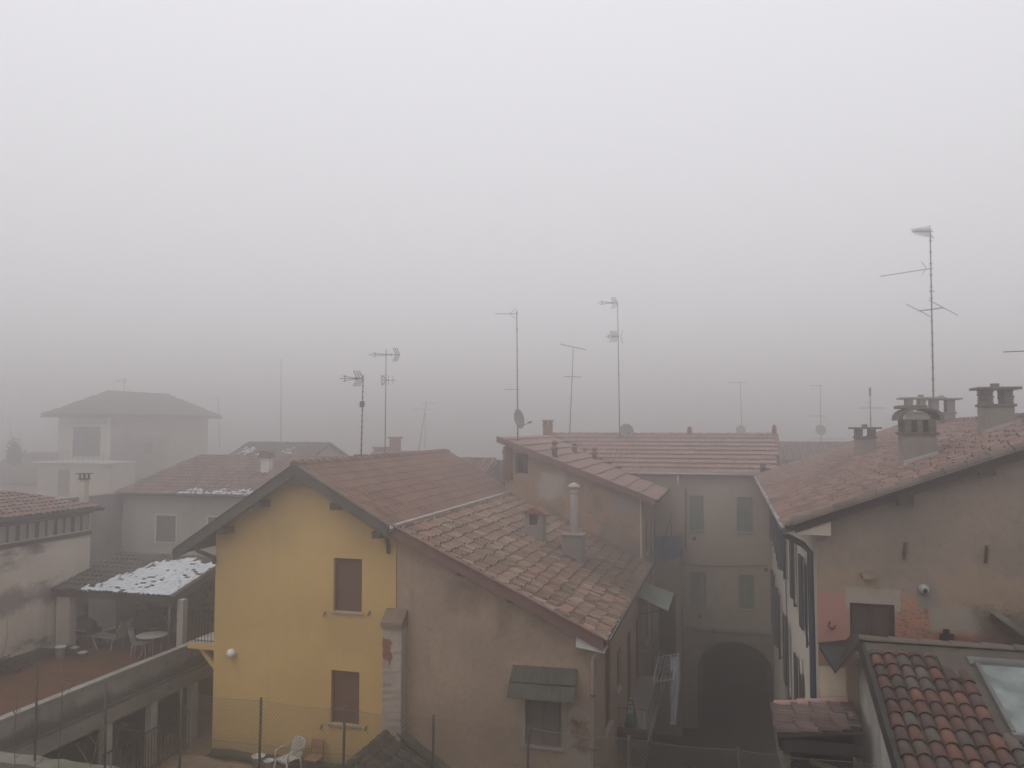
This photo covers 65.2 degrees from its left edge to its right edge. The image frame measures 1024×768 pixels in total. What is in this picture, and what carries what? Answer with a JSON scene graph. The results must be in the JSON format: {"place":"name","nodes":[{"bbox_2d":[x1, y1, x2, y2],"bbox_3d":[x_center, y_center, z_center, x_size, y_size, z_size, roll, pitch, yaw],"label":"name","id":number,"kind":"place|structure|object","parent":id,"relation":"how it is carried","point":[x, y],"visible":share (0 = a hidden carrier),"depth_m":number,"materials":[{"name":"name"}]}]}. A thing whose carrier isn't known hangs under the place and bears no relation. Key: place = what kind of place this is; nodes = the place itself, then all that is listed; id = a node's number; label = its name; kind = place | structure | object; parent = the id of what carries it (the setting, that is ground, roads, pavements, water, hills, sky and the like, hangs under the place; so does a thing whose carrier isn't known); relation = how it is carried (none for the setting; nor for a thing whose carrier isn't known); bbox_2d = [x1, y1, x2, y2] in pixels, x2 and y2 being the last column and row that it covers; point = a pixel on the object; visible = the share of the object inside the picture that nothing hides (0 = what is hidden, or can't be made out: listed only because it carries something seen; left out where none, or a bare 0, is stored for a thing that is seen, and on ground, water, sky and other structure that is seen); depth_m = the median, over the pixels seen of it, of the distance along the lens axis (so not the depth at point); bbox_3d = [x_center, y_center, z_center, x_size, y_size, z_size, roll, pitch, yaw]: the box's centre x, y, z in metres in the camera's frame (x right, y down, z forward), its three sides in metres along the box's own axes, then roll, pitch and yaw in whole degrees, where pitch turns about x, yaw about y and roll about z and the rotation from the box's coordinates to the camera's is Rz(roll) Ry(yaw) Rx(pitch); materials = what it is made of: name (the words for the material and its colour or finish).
{"place":"outdoors","nodes":[
{"label":"outdoors","id":0,"kind":"place"},
{"bbox_2d":[4,436,25,465],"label":"round tree","id":1,"kind":"object","parent":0,"point":[14,454],"visible":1,"depth_m":75.92,"materials":[{"name":"grey plant"}]},
{"bbox_2d":[0,452,57,493],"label":"building","id":2,"kind":"structure","parent":0,"point":[22,476],"depth_m":81.39,"materials":[{"name":"grey concrete"}]},
{"bbox_2d":[66,643,72,654],"bbox_3d":[-14.399,8.613,26.032,0.215,0.330,0.215,-1,-3,15],"label":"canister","id":3,"kind":"object","parent":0,"point":[68,651],"visible":0.92,"depth_m":25.95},
{"bbox_2d":[70,646,79,655],"bbox_3d":[-14.159,8.646,25.908,0.279,0.250,0.279,-1,-3,15],"label":"tub","id":4,"kind":"object","parent":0,"point":[74,650],"visible":0.99,"depth_m":25.82,"materials":[{"name":"grey plastic"}]},
{"bbox_2d":[77,651,87,656],"bbox_3d":[-13.836,8.700,25.784,0.300,0.130,0.300,-1,-3,15],"label":"basin","id":5,"kind":"object","parent":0,"point":[82,653],"visible":1,"depth_m":25.72,"materials":[{"name":"white plastic"}]},
{"bbox_2d":[0,626,213,766],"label":"garage terrace","id":6,"kind":"structure","parent":0,"point":[173,670],"depth_m":22.58,"materials":[{"name":"concrete"}]},
{"bbox_2d":[0,653,31,675],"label":"bush","id":7,"kind":"object","parent":6,"relation":"on","point":[8,662],"visible":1,"depth_m":24.00,"materials":[{"name":"green plant"}]},
{"bbox_2d":[1,619,9,660],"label":"bare sapling","id":8,"kind":"object","parent":7,"relation":"on","point":[5,640],"visible":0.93,"depth_m":24.33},
{"bbox_2d":[0,648,54,673],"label":"flower bed","id":9,"kind":"object","parent":6,"relation":"on","point":[35,655],"visible":0.6,"depth_m":25.35,"materials":[{"name":"soil"}]},
{"bbox_2d":[54,645,66,658],"bbox_3d":[-14.423,8.567,25.553,0.344,0.370,0.343,-1,-3,15],"label":"bucket","id":10,"kind":"object","parent":6,"relation":"on","point":[60,651],"visible":1,"depth_m":25.45,"materials":[{"name":"white plastic"}]},
{"bbox_2d":[74,617,101,647],"bbox_3d":[-14.400,8.353,26.973,0.900,0.950,0.573,-1,-3,15],"label":"covered barbecue","id":11,"kind":"object","parent":6,"relation":"on","point":[87,626],"visible":0.9,"depth_m":26.80,"materials":[{"name":"grey fabric"}]},
{"bbox_2d":[90,618,132,650],"bbox_3d":[-13.383,8.333,26.721,1.220,0.976,0.560,-1,-3,15],"label":"deck lounger","id":12,"kind":"object","parent":6,"relation":"on","point":[123,628],"visible":0.99,"depth_m":26.61,"materials":[{"name":"grey plastic"}]},
{"bbox_2d":[51,551,215,649],"bbox_3d":[-12.547,7.465,27.403,5.010,2.770,3.220,-1,-3,15],"label":"tiled canopy","id":13,"kind":"object","parent":6,"relation":"on","point":[129,582],"visible":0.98,"depth_m":26.87,"materials":[{"name":"tile"}]},
{"bbox_2d":[128,627,149,658],"bbox_3d":[-11.973,8.283,25.678,0.571,0.956,0.471,1,-3,-10],"label":"garden chair","id":14,"kind":"object","parent":6,"relation":"on","point":[132,638],"visible":0.99,"depth_m":25.64,"materials":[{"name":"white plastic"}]},
{"bbox_2d":[136,631,167,658],"bbox_3d":[-11.543,8.400,25.632,0.934,0.733,0.934,-1,-3,15],"label":"round table","id":15,"kind":"object","parent":6,"relation":"on","point":[152,635],"visible":0.92,"depth_m":25.53,"materials":[{"name":"white plastic"}]},
{"bbox_2d":[170,581,214,638],"bbox_3d":[-11.043,7.598,27.810,1.891,2.548,2.041,-1,-3,15],"label":"potted shrub","id":16,"kind":"object","parent":6,"relation":"on","point":[201,597],"visible":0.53,"depth_m":27.79,"materials":[{"name":"green plant"}]},
{"bbox_2d":[32,390,221,520],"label":"tower house","id":17,"kind":"structure","parent":0,"point":[112,441],"depth_m":73.52,"materials":[{"name":"beige paint"}]},
{"bbox_2d":[58,470,69,495],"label":"window","id":18,"kind":"structure","parent":17,"relation":"in","point":[64,475],"depth_m":69.69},
{"bbox_2d":[71,425,101,456],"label":"window","id":19,"kind":"structure","parent":17,"relation":"in","point":[87,439],"depth_m":72.90,"materials":[{"name":"white stone"}]},
{"bbox_2d":[144,442,151,454],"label":"window","id":20,"kind":"structure","parent":17,"relation":"in","point":[147,445],"depth_m":76.85,"materials":[{"name":"grey stone"}]},
{"bbox_2d":[47,699,230,767],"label":"courtyard","id":21,"kind":"structure","parent":0,"point":[168,709],"depth_m":24.45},
{"bbox_2d":[162,754,288,767],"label":"terrace tiles","id":22,"kind":"object","parent":21,"relation":"on","point":[188,762],"visible":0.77,"depth_m":22.01,"materials":[{"name":"tile"}]},
{"bbox_2d":[102,710,189,767],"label":"iron railing","id":23,"kind":"object","parent":22,"relation":"on","point":[143,734],"visible":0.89,"depth_m":21.41,"materials":[{"name":"black metal"}]},
{"bbox_2d":[250,753,264,767],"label":"bucket","id":24,"kind":"object","parent":22,"relation":"on","point":[254,765],"visible":0.69,"depth_m":21.52,"materials":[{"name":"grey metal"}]},
{"bbox_2d":[262,758,273,767],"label":"bucket","id":25,"kind":"object","parent":22,"relation":"on","point":[269,763],"visible":0.88,"depth_m":21.45,"materials":[{"name":"white plastic"}]},
{"bbox_2d":[210,748,341,767],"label":"membrane roll","id":26,"kind":"object","parent":22,"relation":"on","point":[248,757],"visible":0.57,"depth_m":21.93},
{"bbox_2d":[274,736,305,767],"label":"plastic chair","id":27,"kind":"object","parent":22,"relation":"on","point":[287,756],"visible":0.72,"depth_m":21.44,"materials":[{"name":"white plastic"}]},
{"bbox_2d":[303,738,324,767],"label":"school chair","id":28,"kind":"object","parent":22,"relation":"on","point":[311,758],"visible":0.81,"depth_m":21.45,"materials":[{"name":"brown wood"}]},
{"bbox_2d":[172,449,506,765],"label":"yellow house","id":29,"kind":"structure","parent":21,"relation":"on","point":[304,559],"depth_m":22.16,"materials":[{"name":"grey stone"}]},
{"bbox_2d":[328,670,360,727],"bbox_3d":[-4.488,8.489,21.639,0.961,1.457,0.230,-1,-3,15],"label":"window","id":30,"kind":"structure","parent":29,"relation":"in","point":[345,683],"depth_m":21.71,"materials":[{"name":"brown wood"}]},
{"bbox_2d":[330,558,363,614],"bbox_3d":[-4.446,5.491,21.787,0.966,1.480,0.230,-1,-3,15],"label":"window","id":31,"kind":"structure","parent":29,"relation":"in","point":[348,572],"depth_m":21.86,"materials":[{"name":"brown wood"}]},
{"bbox_2d":[340,370,365,454],"bbox_3d":[-5.298,1.032,26.566,0.873,2.957,0.260,0,-3,0],"label":"antenna","id":32,"kind":"object","parent":29,"relation":"on","point":[361,404],"visible":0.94,"depth_m":26.56,"materials":[{"name":"metal"}]},
{"bbox_2d":[368,347,399,452],"bbox_3d":[-6.234,0.799,38.942,1.550,5.144,0.392,0,-3,0],"label":"antenna","id":33,"kind":"object","parent":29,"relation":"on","point":[381,354],"visible":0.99,"depth_m":39.02,"materials":[{"name":"metal"}]},
{"bbox_2d":[413,401,434,450],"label":"antenna","id":34,"kind":"object","parent":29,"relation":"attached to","point":[423,422],"visible":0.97,"depth_m":66.27,"materials":[{"name":"metal"}]},
{"bbox_2d":[229,441,348,455],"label":"dark roofed house","id":35,"kind":"structure","parent":0,"point":[299,448],"depth_m":51.16,"materials":[{"name":"tile"}]},
{"bbox_2d":[112,450,497,555],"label":"grey side house","id":36,"kind":"structure","parent":0,"point":[168,510],"depth_m":38.79,"materials":[{"name":"grey plaster"},{"name":"red tile"}]},
{"bbox_2d":[154,513,177,543],"bbox_3d":[-16.653,6.958,38.562,1.254,1.393,0.160,-1,-3,15],"label":"window","id":37,"kind":"structure","parent":36,"relation":"in","point":[166,524],"depth_m":38.58,"materials":[{"name":"grey wood"}]},
{"bbox_2d":[207,515,217,523],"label":"window","id":38,"kind":"structure","parent":36,"relation":"in","point":[211,517],"depth_m":37.92,"materials":[{"name":"white stone"}]},
{"bbox_2d":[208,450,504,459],"bbox_3d":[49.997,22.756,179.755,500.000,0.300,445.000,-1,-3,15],"label":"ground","id":39,"kind":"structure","parent":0,"point":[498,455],"depth_m":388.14,"materials":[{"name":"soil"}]},
{"bbox_2d":[0,751,117,767],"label":"mossy wall","id":40,"kind":"structure","parent":39,"relation":"on","point":[21,760],"depth_m":16.19,"materials":[{"name":"concrete"}]},
{"bbox_2d":[33,669,883,767],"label":"wire fence","id":41,"kind":"object","parent":40,"relation":"on","point":[433,734],"visible":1,"depth_m":14.43,"materials":[{"name":"metal"}]},
{"bbox_2d":[56,493,122,630],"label":"stained wall","id":42,"kind":"structure","parent":39,"relation":"on","point":[106,536],"depth_m":38.09,"materials":[{"name":"concrete"}]},
{"bbox_2d":[340,730,450,767],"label":"dark roof","id":43,"kind":"structure","parent":39,"relation":"on","point":[414,746],"depth_m":20.08,"materials":[{"name":"tile"}]},
{"bbox_2d":[380,483,665,767],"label":"beige house","id":44,"kind":"structure","parent":39,"relation":"on","point":[510,611],"depth_m":20.87,"materials":[{"name":"beige paint"}]},
{"bbox_2d":[521,699,565,751],"bbox_3d":[0.802,8.419,20.130,1.171,1.444,0.220,-1,-3,15],"label":"window","id":45,"kind":"structure","parent":44,"relation":"in","point":[547,716],"depth_m":20.17,"materials":[{"name":"grey wood"}]},
{"bbox_2d":[605,647,613,736],"bbox_3d":[2.583,8.313,21.863,0.200,2.208,1.267,-1,-3,15],"label":"window","id":46,"kind":"structure","parent":44,"relation":"in","point":[607,652],"depth_m":22.23,"materials":[{"name":"brown wood"}]},
{"bbox_2d":[617,651,622,694],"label":"window","id":47,"kind":"structure","parent":44,"relation":"in","point":[621,686],"depth_m":24.18,"materials":[{"name":"brown wood"}]},
{"bbox_2d":[627,632,629,698],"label":"window","id":48,"kind":"structure","parent":44,"relation":"in","point":[628,636],"depth_m":26.72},
{"bbox_2d":[624,699,638,728],"bbox_3d":[3.545,9.903,23.870,0.466,0.971,0.469,-1,-3,15],"label":"folding stand","id":49,"kind":"object","parent":44,"relation":"on","point":[632,722],"visible":0.77,"depth_m":23.72,"materials":[{"name":"black metal"}]},
{"bbox_2d":[618,727,647,740],"bbox_3d":[3.496,10.127,23.137,0.830,0.328,0.328,-1,-3,15],"label":"rolled mat","id":50,"kind":"object","parent":44,"relation":"on","point":[635,734],"visible":0.9,"depth_m":23.04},
{"bbox_2d":[636,620,637,679],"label":"window","id":51,"kind":"structure","parent":44,"relation":"in","point":[636,620],"depth_m":28.85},
{"bbox_2d":[637,582,673,614],"bbox_3d":[5.314,7.924,29.484,1.123,0.744,2.400,-1,-3,15],"label":"fibreglass canopy","id":52,"kind":"object","parent":44,"relation":"attached to","point":[657,596],"visible":0.92,"depth_m":29.35,"materials":[{"name":"grey plastic"}]},
{"bbox_2d":[652,653,678,707],"bbox_3d":[5.092,9.792,26.381,0.730,1.360,1.928,-1,-3,15],"label":"drying rack","id":53,"kind":"object","parent":44,"relation":"attached to","point":[662,673],"visible":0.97,"depth_m":26.13,"materials":[{"name":"white metal"}]},
{"bbox_2d":[657,656,675,678],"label":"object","id":54,"kind":"object","parent":53,"relation":"on","point":[664,665],"visible":0.87,"depth_m":26.48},
{"bbox_2d":[670,656,679,724],"bbox_3d":[5.250,9.897,25.871,0.321,1.886,0.910,-1,-3,15],"label":"hanging sheet","id":55,"kind":"object","parent":53,"relation":"hanging from","point":[674,683],"visible":0.99,"depth_m":25.89,"materials":[{"name":"fabric"}]},
{"bbox_2d":[497,435,669,767],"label":"brick wing","id":56,"kind":"structure","parent":39,"relation":"on","point":[616,506],"depth_m":31.36,"materials":[{"name":"beige paint"}]},
{"bbox_2d":[505,310,531,440],"bbox_3d":[0.087,-0.279,32.712,1.552,5.646,0.804,-1,-3,15],"label":"antenna","id":57,"kind":"object","parent":56,"relation":"on","point":[518,418],"visible":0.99,"depth_m":32.72,"materials":[{"name":"metal"}]},
{"bbox_2d":[645,515,649,556],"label":"window","id":58,"kind":"structure","parent":56,"relation":"in","point":[646,515],"depth_m":32.77,"materials":[{"name":"brown wood"}]},
{"bbox_2d":[646,601,649,646],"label":"window","id":59,"kind":"structure","parent":56,"relation":"in","point":[646,601],"depth_m":32.59,"materials":[{"name":"brown wood"}]},
{"bbox_2d":[542,420,781,736],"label":"grey house","id":60,"kind":"structure","parent":39,"relation":"on","point":[713,622],"depth_m":34.68,"materials":[{"name":"paint"}]},
{"bbox_2d":[561,344,585,431],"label":"antenna","id":61,"kind":"object","parent":60,"relation":"on","point":[571,379],"visible":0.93,"depth_m":40.70,"materials":[{"name":"metal"}]},
{"bbox_2d":[599,297,633,437],"bbox_3d":[5.132,-0.833,39.725,1.652,7.036,0.664,-1,-3,24],"label":"antenna","id":62,"kind":"object","parent":60,"relation":"on","point":[626,430],"visible":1,"depth_m":39.69,"materials":[{"name":"metal"}]},
{"bbox_2d":[654,536,682,561],"bbox_3d":[6.665,7.051,34.108,1.183,1.075,0.090,-1,-3,15],"label":"tarpaulin","id":63,"kind":"object","parent":60,"relation":"hanging from","point":[667,548],"visible":1,"depth_m":34.11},
{"bbox_2d":[688,495,704,531],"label":"window","id":64,"kind":"structure","parent":60,"relation":"in","point":[696,503],"depth_m":34.94,"materials":[{"name":"grey wood"}]},
{"bbox_2d":[689,572,707,607],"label":"window","id":65,"kind":"structure","parent":60,"relation":"in","point":[698,596],"depth_m":34.75,"materials":[{"name":"grey wood"}]},
{"bbox_2d":[727,381,746,432],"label":"antenna","id":66,"kind":"object","parent":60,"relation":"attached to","point":[740,429],"visible":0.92,"depth_m":63.32,"materials":[{"name":"metal"}]},
{"bbox_2d":[736,497,754,533],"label":"window","id":67,"kind":"structure","parent":60,"relation":"in","point":[744,504],"depth_m":34.40,"materials":[{"name":"grey wood"}]},
{"bbox_2d":[738,574,755,610],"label":"window","id":68,"kind":"structure","parent":60,"relation":"in","point":[746,582],"depth_m":34.22,"materials":[{"name":"grey wood"}]},
{"bbox_2d":[753,383,1023,767],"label":"white side house","id":69,"kind":"structure","parent":39,"relation":"on","point":[910,525],"depth_m":15.14,"materials":[{"name":"beige paint"}]},
{"bbox_2d":[769,508,773,545],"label":"window","id":70,"kind":"structure","parent":69,"relation":"in","point":[771,522],"depth_m":31.78,"materials":[{"name":"grey glass"}]},
{"bbox_2d":[770,568,774,632],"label":"window","id":71,"kind":"structure","parent":69,"relation":"in","point":[772,577],"depth_m":30.75,"materials":[{"name":"grey glass"}]},
{"bbox_2d":[773,516,776,560],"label":"window","id":72,"kind":"structure","parent":69,"relation":"in","point":[775,533],"depth_m":27.05,"materials":[{"name":"grey wood"}]},
{"bbox_2d":[773,586,782,659],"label":"window","id":73,"kind":"structure","parent":69,"relation":"in","point":[776,596],"depth_m":28.30,"materials":[{"name":"grey wood"}]},
{"bbox_2d":[776,522,786,579],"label":"window","id":74,"kind":"structure","parent":69,"relation":"in","point":[780,539],"depth_m":25.25,"materials":[{"name":"grey glass"}]},
{"bbox_2d":[782,612,790,699],"bbox_3d":[8.163,8.043,23.597,0.205,2.150,1.920,-1,-3,15],"label":"window","id":75,"kind":"structure","parent":69,"relation":"in","point":[785,646],"depth_m":24.08,"materials":[{"name":"grey wood"}]},
{"bbox_2d":[789,541,796,606],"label":"window","id":76,"kind":"structure","parent":69,"relation":"in","point":[791,545],"depth_m":21.02,"materials":[{"name":"grey glass"}]},
{"bbox_2d":[793,652,800,699],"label":"window","id":77,"kind":"structure","parent":69,"relation":"in","point":[795,659],"depth_m":19.74,"materials":[{"name":"grey glass"}]},
{"bbox_2d":[798,554,808,647],"bbox_3d":[6.376,4.664,17.311,0.205,1.670,1.920,-1,-3,16],"label":"window","id":78,"kind":"structure","parent":69,"relation":"in","point":[800,559],"depth_m":17.79,"materials":[{"name":"grey glass"}]},
{"bbox_2d":[770,697,863,767],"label":"tiled roof","id":79,"kind":"structure","parent":69,"relation":"attached to","point":[820,729],"depth_m":14.12,"materials":[{"name":"tile"}]},
{"bbox_2d":[869,388,871,426],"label":"antenna","id":80,"kind":"object","parent":69,"relation":"attached to","point":[870,405],"visible":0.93,"depth_m":40.59,"materials":[{"name":"metal"}]},
{"bbox_2d":[850,603,894,651],"bbox_3d":[6.794,4.600,15.108,0.781,0.920,0.085,-1,-3,15],"label":"window","id":81,"kind":"structure","parent":69,"relation":"in","point":[870,619],"depth_m":15.09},
{"bbox_2d":[880,225,956,396],"bbox_3d":[14.347,-2.157,27.979,2.562,6.918,0.649,0,-3,7],"label":"antenna","id":82,"kind":"object","parent":69,"relation":"on","point":[930,275],"visible":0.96,"depth_m":27.99,"materials":[{"name":"metal"}]},
{"bbox_2d":[818,628,1023,767],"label":"tiled shed","id":83,"kind":"structure","parent":39,"relation":"on","point":[926,703],"depth_m":12.24,"materials":[{"name":"tile"}]},
{"bbox_2d":[370,437,411,454],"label":"misty house","id":84,"kind":"structure","parent":0,"point":[394,445],"depth_m":52.06,"materials":[{"name":"grey tile"}]},
{"bbox_2d":[488,460,504,483],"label":"back house","id":85,"kind":"structure","parent":0,"point":[496,472],"depth_m":37.17,"materials":[{"name":"grey paint"}]},
{"bbox_2d":[0,0,1023,460],"label":"sky","id":86,"kind":"structure","parent":0,"point":[237,204],"materials":[{"name":"grey"}]},
{"bbox_2d":[645,680,778,767],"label":"street","id":87,"kind":"structure","parent":0,"point":[733,716],"depth_m":33.82,"materials":[{"name":"grey asphalt"}]},
{"bbox_2d":[778,441,845,464],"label":"roofed house","id":88,"kind":"structure","parent":0,"point":[791,451],"depth_m":48.79,"materials":[{"name":"brown tile"}]},
{"bbox_2d":[810,385,825,434],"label":"antenna","id":89,"kind":"object","parent":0,"point":[820,429],"visible":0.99,"depth_m":57.98,"materials":[{"name":"metal"}]},
{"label":"garden ground","id":90,"kind":"structure","parent":0,"visible":0},
{"bbox_2d":[0,671,37,767],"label":"bare weed","id":91,"kind":"object","parent":90,"relation":"on","point":[15,720],"visible":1,"depth_m":15.83,"materials":[{"name":"brown plant"}]},
{"bbox_2d":[31,708,42,763],"bbox_3d":[-9.306,7.160,15.661,0.514,1.671,0.169,-2,-4,39],"label":"bare weed","id":92,"kind":"object","parent":90,"relation":"on","point":[35,747],"visible":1,"depth_m":15.71,"materials":[{"name":"brown plant"}]},
{"bbox_2d":[0,473,104,658],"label":"long side house","id":93,"kind":"structure","parent":90,"relation":"on","point":[44,544],"depth_m":26.26,"materials":[{"name":"weathered plaster"},{"name":"red tile"},{"name":"dark timber"}]},
{"bbox_2d":[0,523,16,542],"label":"window","id":94,"kind":"structure","parent":93,"relation":"in","point":[7,532],"depth_m":25.17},
{"bbox_2d":[15,521,36,540],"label":"window","id":95,"kind":"structure","parent":93,"relation":"in","point":[26,530],"depth_m":25.85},
{"bbox_2d":[35,518,54,537],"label":"window","id":96,"kind":"structure","parent":93,"relation":"in","point":[43,528],"depth_m":26.56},
{"bbox_2d":[53,516,72,534],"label":"window","id":97,"kind":"structure","parent":93,"relation":"in","point":[62,525],"depth_m":27.27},
{"bbox_2d":[71,514,88,531],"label":"window","id":98,"kind":"structure","parent":93,"relation":"in","point":[78,522],"depth_m":27.97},
{"bbox_2d":[56,661,80,767],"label":"bare weed","id":99,"kind":"object","parent":90,"relation":"on","point":[63,702],"visible":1,"depth_m":15.36,"materials":[{"name":"brown plant"}]},
{"bbox_2d":[76,692,134,767],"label":"bare weed","id":100,"kind":"object","parent":90,"relation":"on","point":[98,735],"visible":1,"depth_m":15.03,"materials":[{"name":"plant"}]},
{"bbox_2d":[108,715,130,767],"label":"bare weed","id":101,"kind":"object","parent":90,"relation":"on","point":[117,743],"visible":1,"depth_m":15.05,"materials":[{"name":"plant"}]}
]}

